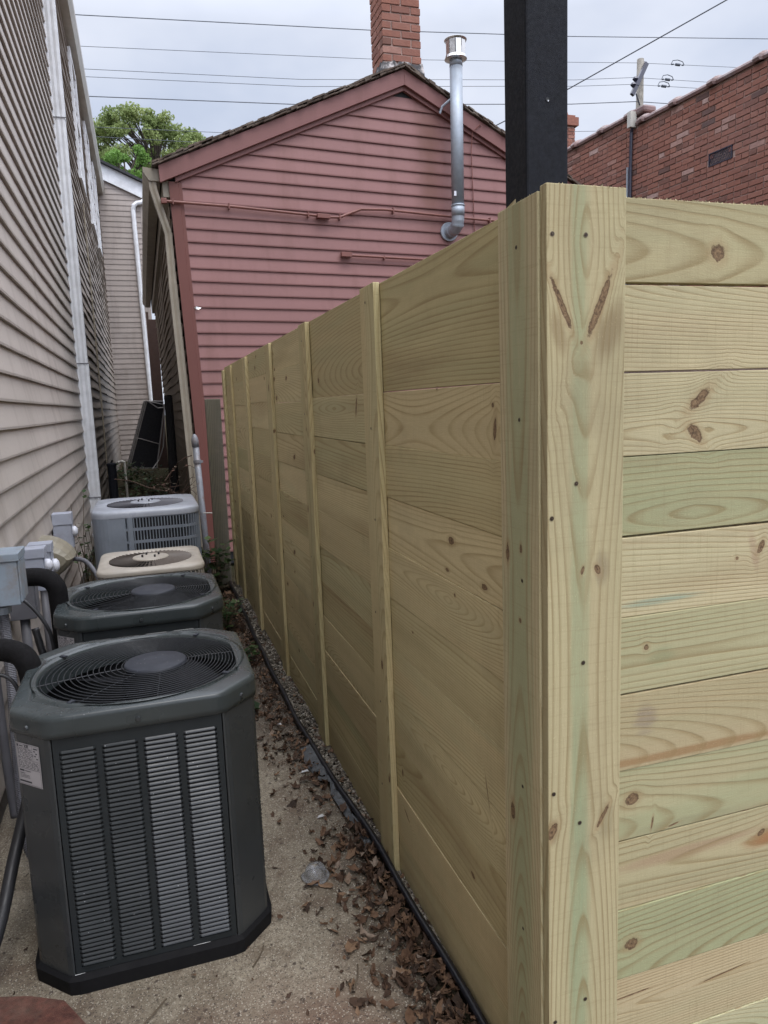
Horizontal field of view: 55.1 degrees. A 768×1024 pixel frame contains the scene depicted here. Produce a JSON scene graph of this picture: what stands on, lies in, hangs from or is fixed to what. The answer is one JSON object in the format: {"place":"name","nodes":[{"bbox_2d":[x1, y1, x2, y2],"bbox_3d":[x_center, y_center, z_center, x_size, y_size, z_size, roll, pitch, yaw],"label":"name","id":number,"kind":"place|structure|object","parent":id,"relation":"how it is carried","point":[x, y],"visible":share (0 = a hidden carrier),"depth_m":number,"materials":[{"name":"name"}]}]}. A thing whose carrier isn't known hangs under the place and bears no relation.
{"place":"outdoors","nodes":[
{"label":"outdoors","id":0,"kind":"place"},
{"bbox_2d":[84,461,238,620],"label":"passage soil","id":1,"kind":"structure","parent":0,"point":[161,472],"depth_m":13.75,"materials":[{"name":"brown soil"}]},
{"bbox_2d":[71,489,95,583],"bbox_3d":[-2.254,0.300,5.551,0.268,0.949,0.205,4,10,35],"label":"climbing plant","id":2,"kind":"object","parent":1,"relation":"on","point":[88,574],"visible":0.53,"depth_m":5.55,"materials":[{"name":"green plant"}]},
{"bbox_2d":[106,460,118,498],"bbox_3d":[-3.111,-0.094,8.517,0.109,1.021,0.109,-5,9,-18],"label":"pipe post","id":3,"kind":"object","parent":1,"relation":"on","point":[112,477],"visible":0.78,"depth_m":8.44,"materials":[{"name":"black paint"}]},
{"bbox_2d":[117,460,128,497],"bbox_3d":[-3.177,-0.168,9.003,0.056,0.931,0.114,5,11,40],"label":"pipe","id":4,"kind":"object","parent":1,"relation":"on","point":[125,472],"visible":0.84,"depth_m":8.98,"materials":[{"name":"beige metal"}]},
{"bbox_2d":[119,474,132,486],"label":"weed","id":5,"kind":"object","parent":1,"relation":"on","point":[125,475],"visible":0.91,"depth_m":8.80,"materials":[{"name":"green plant"}]},
{"bbox_2d":[116,460,144,487],"bbox_3d":[-4.604,-0.651,13.238,0.627,0.556,0.632,-5,9,-18],"label":"shrub","id":6,"kind":"object","parent":1,"relation":"on","point":[128,473],"visible":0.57,"depth_m":13.23,"materials":[{"name":"green plant"}]},
{"bbox_2d":[118,480,168,497],"bbox_3d":[-3.056,-0.078,9.364,0.734,0.643,0.750,-5,9,-18],"label":"shrub","id":7,"kind":"object","parent":1,"relation":"on","point":[141,490],"visible":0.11,"depth_m":9.30,"materials":[{"name":"green plant"}]},
{"bbox_2d":[126,400,164,468],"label":"window screens","id":8,"kind":"object","parent":1,"relation":"on","point":[145,448],"depth_m":15.18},
{"bbox_2d":[91,494,201,569],"bbox_3d":[-1.703,0.341,5.367,0.706,0.881,0.852,-5,9,-18],"label":"air conditioner","id":9,"kind":"object","parent":1,"relation":"on","point":[141,523],"visible":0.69,"depth_m":4.96,"materials":[{"name":"grey metal"}]},
{"bbox_2d":[144,478,153,488],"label":"weed","id":10,"kind":"object","parent":1,"relation":"on","point":[149,481],"visible":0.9,"depth_m":9.08,"materials":[{"name":"green plant"}]},
{"bbox_2d":[119,463,179,495],"bbox_3d":[-3.642,-0.415,11.529,0.960,0.720,0.969,-5,9,-18],"label":"shrub","id":11,"kind":"object","parent":1,"relation":"on","point":[143,488],"visible":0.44,"depth_m":11.48,"materials":[{"name":"green plant"}]},
{"bbox_2d":[115,455,196,497],"bbox_3d":[-2.097,-0.101,6.952,0.844,0.869,0.315,2,9,27],"label":"vine","id":12,"kind":"object","parent":1,"relation":"on","point":[169,487],"visible":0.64,"depth_m":6.88,"materials":[{"name":"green plant"}]},
{"bbox_2d":[146,312,167,467],"bbox_3d":[-4.925,-2.493,16.032,0.215,3.600,0.100,-5,9,-18],"label":"timber","id":13,"kind":"object","parent":1,"relation":"on","point":[156,379],"visible":0.54,"depth_m":15.91,"materials":[{"name":"brown wood"}]},
{"bbox_2d":[164,395,179,493],"bbox_3d":[-2.309,-0.488,8.083,0.107,1.583,0.497,-4,9,-13],"label":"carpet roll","id":14,"kind":"object","parent":1,"relation":"on","point":[171,437],"visible":0.58,"depth_m":8.01,"materials":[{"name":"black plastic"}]},
{"bbox_2d":[191,434,211,572],"bbox_3d":[-1.675,-0.047,6.766,0.100,1.338,0.070,-5,9,-18],"label":"pipe","id":15,"kind":"object","parent":1,"relation":"on","point":[197,461],"visible":0.89,"depth_m":6.73,"materials":[{"name":"grey metal"}]},
{"bbox_2d":[204,399,231,584],"bbox_3d":[-1.423,-0.160,6.343,0.129,1.610,0.043,-5,9,-18],"label":"fence board","id":16,"kind":"object","parent":1,"relation":"on","point":[216,465],"visible":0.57,"depth_m":6.31,"materials":[{"name":"grey wood"}]},
{"bbox_2d":[201,536,235,586],"bbox_3d":[-1.416,0.439,6.156,0.316,0.440,0.409,3,10,33],"label":"weed","id":17,"kind":"object","parent":1,"relation":"on","point":[214,565],"visible":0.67,"depth_m":6.15,"materials":[{"name":"green plant"}]},
{"bbox_2d":[165,420,243,618],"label":"ground","id":18,"kind":"structure","parent":0,"point":[227,588],"depth_m":6.47,"materials":[{"name":"soil"}]},
{"bbox_2d":[0,0,121,823],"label":"house siding wall","id":19,"kind":"structure","parent":18,"relation":"on","point":[52,453],"depth_m":5.81,"materials":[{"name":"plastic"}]},
{"bbox_2d":[0,677,16,818],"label":"conduit","id":20,"kind":"object","parent":19,"relation":"attached to","point":[6,760],"visible":0.88,"depth_m":2.66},
{"bbox_2d":[0,673,18,691],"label":"cable","id":21,"kind":"object","parent":19,"relation":"attached to","point":[12,681],"visible":0.38,"depth_m":2.17,"materials":[{"name":"grey plastic"}]},
{"bbox_2d":[0,546,27,614],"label":"electrical box","id":22,"kind":"object","parent":19,"relation":"attached to","point":[13,585],"visible":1,"depth_m":2.51,"materials":[{"name":"metal"}]},
{"bbox_2d":[0,614,27,858],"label":"flexible conduit","id":23,"kind":"object","parent":22,"relation":"hanging from","point":[5,633],"visible":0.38,"depth_m":2.56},
{"bbox_2d":[17,555,27,601],"bbox_3d":[-1.264,0.231,2.577,0.005,0.141,0.128,-5,9,-18],"label":"door","id":24,"kind":"structure","parent":22,"relation":"in","point":[21,563],"depth_m":2.56,"materials":[{"name":"grey metal"}]},
{"bbox_2d":[10,586,40,620],"bbox_3d":[-1.552,0.376,3.176,0.113,0.160,0.102,-5,9,-18],"label":"electrical box","id":25,"kind":"object","parent":19,"relation":"attached to","point":[23,611],"visible":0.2,"depth_m":3.14,"materials":[{"name":"grey metal"}]},
{"bbox_2d":[34,586,40,611],"bbox_3d":[-1.503,0.374,3.192,0.005,0.139,0.078,-5,9,-18],"label":"door","id":26,"kind":"structure","parent":25,"relation":"in","point":[36,590],"depth_m":3.18,"materials":[{"name":"grey metal"}]},
{"bbox_2d":[20,619,32,647],"bbox_3d":[-1.541,0.748,3.225,0.040,0.590,0.040,-5,9,-18],"label":"conduit","id":27,"kind":"object","parent":19,"relation":"attached to","point":[26,631],"visible":0.12,"depth_m":3.18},
{"bbox_2d":[24,545,52,590],"bbox_3d":[-1.581,0.257,3.326,0.166,0.195,0.092,-5,9,-18],"label":"electrical box","id":28,"kind":"object","parent":19,"relation":"attached to","point":[35,557],"visible":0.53,"depth_m":3.29,"materials":[{"name":"grey metal"}]},
{"bbox_2d":[26,540,59,571],"bbox_3d":[-1.732,0.260,3.760,0.141,0.212,0.102,-5,9,-18],"label":"electrical box","id":29,"kind":"object","parent":19,"relation":"attached to","point":[50,555],"visible":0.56,"depth_m":3.74,"materials":[{"name":"grey metal"}]},
{"bbox_2d":[40,590,51,651],"bbox_3d":[-1.736,0.662,3.818,0.036,0.600,0.036,-5,9,-18],"label":"conduit","id":30,"kind":"object","parent":19,"relation":"attached to","point":[45,606],"visible":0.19,"depth_m":3.79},
{"bbox_2d":[38,535,75,574],"bbox_3d":[-1.842,0.494,4.227,0.175,0.720,0.300,-5,9,-18],"label":"meter cover","id":31,"kind":"object","parent":19,"relation":"attached to","point":[64,552],"visible":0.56,"depth_m":4.10,"materials":[{"name":"beige plastic"}]},
{"bbox_2d":[51,511,77,547],"bbox_3d":[-2.063,0.120,4.778,0.146,0.235,0.102,-5,9,-18],"label":"electrical box","id":32,"kind":"object","parent":19,"relation":"attached to","point":[64,528],"visible":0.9,"depth_m":4.73,"materials":[{"name":"grey metal"}]},
{"bbox_2d":[67,46,86,196],"bbox_3d":[-4.596,-5.787,11.035,0.050,1.770,1.020,-5,9,-18],"label":"window","id":33,"kind":"structure","parent":19,"relation":"in","point":[77,131],"depth_m":10.68,"materials":[{"name":"white paint"}]},
{"bbox_2d":[82,121,96,235],"bbox_3d":[-5.493,-6.183,13.764,0.050,1.760,1.020,-5,9,-18],"label":"window","id":34,"kind":"structure","parent":19,"relation":"in","point":[89,174],"depth_m":13.39,"materials":[{"name":"white paint"}]},
{"bbox_2d":[82,203,107,477],"bbox_3d":[-4.405,-2.567,11.269,0.023,4.100,0.043,-5,9,-18],"label":"conduit","id":35,"kind":"object","parent":19,"relation":"attached to","point":[95,334],"visible":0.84,"depth_m":11.24,"materials":[{"name":"beige paint"}]},
{"bbox_2d":[91,161,102,257],"bbox_3d":[-6.173,-6.465,15.837,0.050,1.720,1.020,-5,9,-18],"label":"window","id":36,"kind":"structure","parent":19,"relation":"in","point":[92,167],"depth_m":15.46,"materials":[{"name":"white paint"}]},
{"bbox_2d":[98,159,152,460],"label":"gabled house","id":37,"kind":"structure","parent":18,"relation":"on","point":[120,205],"depth_m":18.35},
{"bbox_2d":[101,144,151,178],"bbox_3d":[-9.454,-7.838,27.724,3.305,11.094,2.990,-5,9,-18],"label":"tree","id":38,"kind":"object","parent":18,"relation":"on","point":[114,157],"visible":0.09,"depth_m":26.80,"materials":[{"name":"green plant"}]},
{"bbox_2d":[630,58,648,107],"bbox_3d":[11.567,-12.088,33.620,0.700,16.253,1.355,2,9,25],"label":"utility pole","id":39,"kind":"object","parent":18,"relation":"on","point":[642,66],"visible":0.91,"depth_m":32.74,"materials":[{"name":"grey wood"}]},
{"bbox_2d":[96,136,187,141],"bbox_3d":[-0.334,-15.340,29.853,39.261,1.963,0.019,-5,9,-18],"label":"overhead wire","id":40,"kind":"object","parent":39,"relation":"attached to","point":[144,139],"visible":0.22,"depth_m":27.27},
{"bbox_2d":[99,127,588,132],"bbox_3d":[-0.051,-15.833,29.879,39.951,2.460,0.019,-5,9,-18],"label":"overhead wire","id":41,"kind":"object","parent":39,"relation":"attached to","point":[222,132],"visible":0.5,"depth_m":27.52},
{"bbox_2d":[89,96,667,104],"bbox_3d":[1.667,-16.710,30.005,43.531,2.454,0.032,-5,9,-18],"label":"overhead wire","id":42,"kind":"object","parent":39,"relation":"attached to","point":[295,104],"visible":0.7,"depth_m":27.95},
{"bbox_2d":[86,76,688,87],"bbox_3d":[2.234,-17.225,29.591,44.501,2.652,0.120,-5,9,-18],"label":"overhead wire","id":43,"kind":"object","parent":39,"relation":"attached to","point":[663,86],"visible":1,"depth_m":28.26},
{"bbox_2d":[89,69,700,81],"bbox_3d":[2.482,-17.640,29.828,45.181,2.725,0.120,-5,9,-18],"label":"overhead wire","id":44,"kind":"object","parent":39,"relation":"attached to","point":[668,79],"visible":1,"depth_m":28.50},
{"bbox_2d":[82,46,735,67],"bbox_3d":[3.107,-18.728,30.310,46.871,3.046,0.120,-5,9,-18],"label":"overhead wire","id":45,"kind":"object","parent":39,"relation":"attached to","point":[677,64],"visible":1,"depth_m":28.80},
{"bbox_2d":[75,14,767,38],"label":"overhead wire","id":46,"kind":"object","parent":39,"relation":"attached to","point":[420,31],"visible":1,"depth_m":28.77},
{"bbox_2d":[0,620,436,1023],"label":"concrete slab","id":47,"kind":"structure","parent":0,"point":[302,955],"depth_m":2.04,"materials":[{"name":"beige concrete"}]},
{"bbox_2d":[0,996,85,1023],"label":"paver","id":48,"kind":"object","parent":47,"relation":"on","point":[26,1010],"visible":1,"depth_m":1.80,"materials":[{"name":"red brick"}]},
{"bbox_2d":[53,572,223,647],"bbox_3d":[-0.998,0.704,3.116,0.645,0.770,0.645,-5,9,-18],"label":"air conditioner","id":49,"kind":"object","parent":47,"relation":"on","point":[120,607],"visible":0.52,"depth_m":2.87,"materials":[{"name":"grey metal"}]},
{"bbox_2d":[31,627,46,654],"bbox_3d":[-1.381,0.651,3.077,0.196,0.336,0.048,1,9,18],"label":"cable","id":50,"kind":"object","parent":49,"relation":"attached to","point":[38,639],"visible":0.2,"depth_m":3.08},
{"bbox_2d":[23,599,55,649],"bbox_3d":[-1.368,0.572,2.834,0.224,0.539,0.022,-3,8,-4],"label":"cable","id":51,"kind":"object","parent":49,"relation":"attached to","point":[38,614],"visible":0.51,"depth_m":2.81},
{"bbox_2d":[26,568,68,648],"bbox_3d":[-1.385,0.622,2.960,0.274,0.808,0.083,-3,9,-10],"label":"insulated line","id":52,"kind":"object","parent":49,"relation":"attached to","point":[52,583],"visible":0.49,"depth_m":2.90,"materials":[{"name":"black plastic"}]},
{"bbox_2d":[9,628,271,995],"bbox_3d":[-0.713,0.824,2.228,0.645,0.770,0.645,-5,9,-18],"label":"air conditioner","id":53,"kind":"object","parent":47,"relation":"on","point":[137,764],"visible":1,"depth_m":1.95,"materials":[{"name":"grey metal"}]},
{"bbox_2d":[0,800,25,946],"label":"hose","id":54,"kind":"object","parent":53,"relation":"attached to","point":[11,868],"visible":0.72,"depth_m":2.04,"materials":[{"name":"black rubber"}]},
{"bbox_2d":[0,638,47,696],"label":"insulated line","id":55,"kind":"object","parent":53,"relation":"attached to","point":[22,658],"visible":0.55,"depth_m":2.17,"materials":[{"name":"black plastic"}]},
{"bbox_2d":[96,546,204,579],"bbox_3d":[-1.302,0.585,4.199,0.556,0.711,0.602,-5,9,-18],"label":"air conditioner","id":56,"kind":"object","parent":47,"relation":"on","point":[124,564],"visible":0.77,"depth_m":4.03,"materials":[{"name":"beige metal"}]},
{"bbox_2d":[73,557,97,580],"bbox_3d":[-1.746,0.355,4.285,0.318,0.180,0.061,2,9,25],"label":"flexible conduit","id":57,"kind":"object","parent":56,"relation":"attached to","point":[88,564],"visible":0.53,"depth_m":4.26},
{"bbox_2d":[143,998,166,1023],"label":"twig","id":58,"kind":"object","parent":47,"relation":"on","point":[159,1006],"visible":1,"depth_m":1.85,"materials":[{"name":"brown wood"}]},
{"bbox_2d":[222,598,244,629],"bbox_3d":[-1.108,0.697,5.050,0.309,0.232,0.374,-5,9,-18],"label":"weed","id":59,"kind":"object","parent":47,"relation":"on","point":[227,616],"visible":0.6,"depth_m":5.03,"materials":[{"name":"green plant"}]},
{"bbox_2d":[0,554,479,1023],"bbox_3d":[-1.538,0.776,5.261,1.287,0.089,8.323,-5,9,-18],"label":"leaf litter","id":60,"kind":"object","parent":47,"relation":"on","point":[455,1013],"visible":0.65,"depth_m":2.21,"materials":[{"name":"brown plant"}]},
{"bbox_2d":[242,642,259,660],"bbox_3d":[-0.844,0.839,4.326,0.244,0.144,0.283,-5,9,-18],"label":"weed","id":61,"kind":"object","parent":47,"relation":"on","point":[249,649],"visible":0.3,"depth_m":4.35,"materials":[{"name":"green plant"}]},
{"bbox_2d":[254,696,259,710],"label":"weed","id":62,"kind":"object","parent":47,"relation":"on","point":[256,704],"visible":0.14,"depth_m":3.69,"materials":[{"name":"green plant"}]},
{"bbox_2d":[252,945,263,966],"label":"twig","id":63,"kind":"object","parent":47,"relation":"on","point":[258,956],"visible":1,"depth_m":2.02,"materials":[{"name":"brown wood"}]},
{"bbox_2d":[308,880,319,885],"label":"fallen leaf","id":64,"kind":"object","parent":47,"relation":"on","point":[312,883],"visible":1,"depth_m":2.32,"materials":[{"name":"brown plant"}]},
{"bbox_2d":[301,861,329,885],"bbox_3d":[-0.221,1.152,2.366,0.093,0.045,0.092,-5,9,-18],"label":"plastic lid","id":65,"kind":"object","parent":47,"relation":"on","point":[316,870],"visible":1,"depth_m":2.35,"materials":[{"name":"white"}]},
{"bbox_2d":[300,744,371,846],"bbox_3d":[-0.202,1.078,2.876,0.071,0.040,0.776,-5,9,-22],"label":"landscape fabric","id":66,"kind":"object","parent":47,"relation":"on","point":[312,757],"visible":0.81,"depth_m":2.94,"materials":[{"name":"grey fabric"}]},
{"bbox_2d":[227,579,473,1023],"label":"gravel bed","id":67,"kind":"object","parent":47,"relation":"on","point":[420,937],"visible":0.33,"depth_m":2.20,"materials":[{"name":"brown gravel"}]},
{"bbox_2d":[232,581,453,963],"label":"gravel","id":68,"kind":"structure","parent":67,"relation":"on","point":[346,785],"depth_m":3.55,"materials":[{"name":"grey gravel"}]},
{"bbox_2d":[229,580,488,1023],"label":"edging strip","id":69,"kind":"object","parent":67,"relation":"on","point":[466,995],"visible":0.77,"depth_m":2.37,"materials":[{"name":"black plastic"}]},
{"bbox_2d":[345,940,357,951],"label":"fallen leaf","id":70,"kind":"object","parent":47,"relation":"on","point":[349,947],"visible":1,"depth_m":2.04,"materials":[{"name":"brown plant"}]},
{"bbox_2d":[353,963,358,988],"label":"twig","id":71,"kind":"object","parent":47,"relation":"on","point":[357,975],"visible":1,"depth_m":1.95,"materials":[{"name":"brown wood"}]},
{"bbox_2d":[379,999,399,1008],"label":"fallen leaf","id":72,"kind":"object","parent":47,"relation":"on","point":[390,1003],"visible":1,"depth_m":1.85,"materials":[{"name":"brown plant"}]},
{"bbox_2d":[392,969,402,978],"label":"fallen leaf","id":73,"kind":"object","parent":47,"relation":"on","point":[394,973],"visible":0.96,"depth_m":1.94,"materials":[{"name":"brown plant"}]},
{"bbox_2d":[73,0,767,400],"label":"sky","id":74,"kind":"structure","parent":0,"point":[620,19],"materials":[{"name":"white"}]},
{"bbox_2d":[166,441,763,578],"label":"yard ground","id":75,"kind":"structure","parent":0,"point":[232,570],"depth_m":7.27,"materials":[{"name":"soil"}]},
{"bbox_2d":[93,101,205,171],"bbox_3d":[-11.175,-11.746,37.259,7.151,16.154,5.757,-5,9,-18],"label":"tree","id":76,"kind":"object","parent":75,"relation":"on","point":[148,118],"visible":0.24,"depth_m":35.16,"materials":[{"name":"green plant"}]},
{"bbox_2d":[142,62,581,562],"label":"gabled cottage","id":77,"kind":"structure","parent":75,"relation":"on","point":[222,287],"depth_m":7.12,"materials":[{"name":"red paint"}]},
{"bbox_2d":[161,198,494,223],"bbox_3d":[-0.109,-2.965,7.333,4.085,0.151,0.064,-6,9,-22],"label":"conduit","id":78,"kind":"object","parent":77,"relation":"attached to","point":[307,214],"visible":0.97,"depth_m":7.10,"materials":[{"name":"metal"}]},
{"bbox_2d":[340,252,424,260],"bbox_3d":[0.500,-2.621,7.645,2.018,0.059,0.052,-6,9,-23],"label":"conduit","id":79,"kind":"object","parent":77,"relation":"attached to","point":[347,254],"visible":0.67,"depth_m":7.38,"materials":[{"name":"red metal"}]},
{"bbox_2d":[369,0,424,75],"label":"chimney","id":80,"kind":"object","parent":77,"relation":"on","point":[395,33],"visible":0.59,"depth_m":7.49,"materials":[{"name":"brick"}]},
{"bbox_2d":[439,35,466,241],"bbox_3d":[0.711,-3.742,7.452,0.271,1.876,0.309,-5,9,-18],"label":"flue pipe","id":81,"kind":"object","parent":77,"relation":"attached to","point":[455,57],"visible":1,"depth_m":7.36,"materials":[{"name":"metal"}]},
{"bbox_2d":[471,124,480,231],"bbox_3d":[0.992,-3.399,7.733,0.141,1.234,0.083,-5,9,-18],"label":"service cable","id":82,"kind":"object","parent":77,"relation":"attached to","point":[472,176],"visible":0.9,"depth_m":7.72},
{"bbox_2d":[496,0,726,125],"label":"service wire","id":83,"kind":"object","parent":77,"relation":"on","point":[642,47],"visible":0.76,"depth_m":6.81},
{"bbox_2d":[221,182,767,1023],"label":"wooden fence","id":84,"kind":"object","parent":75,"relation":"on","point":[525,666],"visible":1,"depth_m":1.48,"materials":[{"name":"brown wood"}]},
{"bbox_2d":[504,0,567,207],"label":"post","id":85,"kind":"object","parent":75,"relation":"on","point":[535,47],"visible":0.25,"depth_m":2.12,"materials":[{"name":"black metal"}]},
{"bbox_2d":[567,112,578,147],"bbox_3d":[3.687,-6.141,15.470,0.570,4.360,0.550,-5,9,-18],"label":"chimney","id":86,"kind":"object","parent":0,"point":[572,122],"visible":0.03,"depth_m":15.04,"materials":[{"name":"brick"}]},
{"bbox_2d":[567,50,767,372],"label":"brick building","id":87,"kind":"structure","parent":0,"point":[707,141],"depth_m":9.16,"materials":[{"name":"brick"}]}
]}

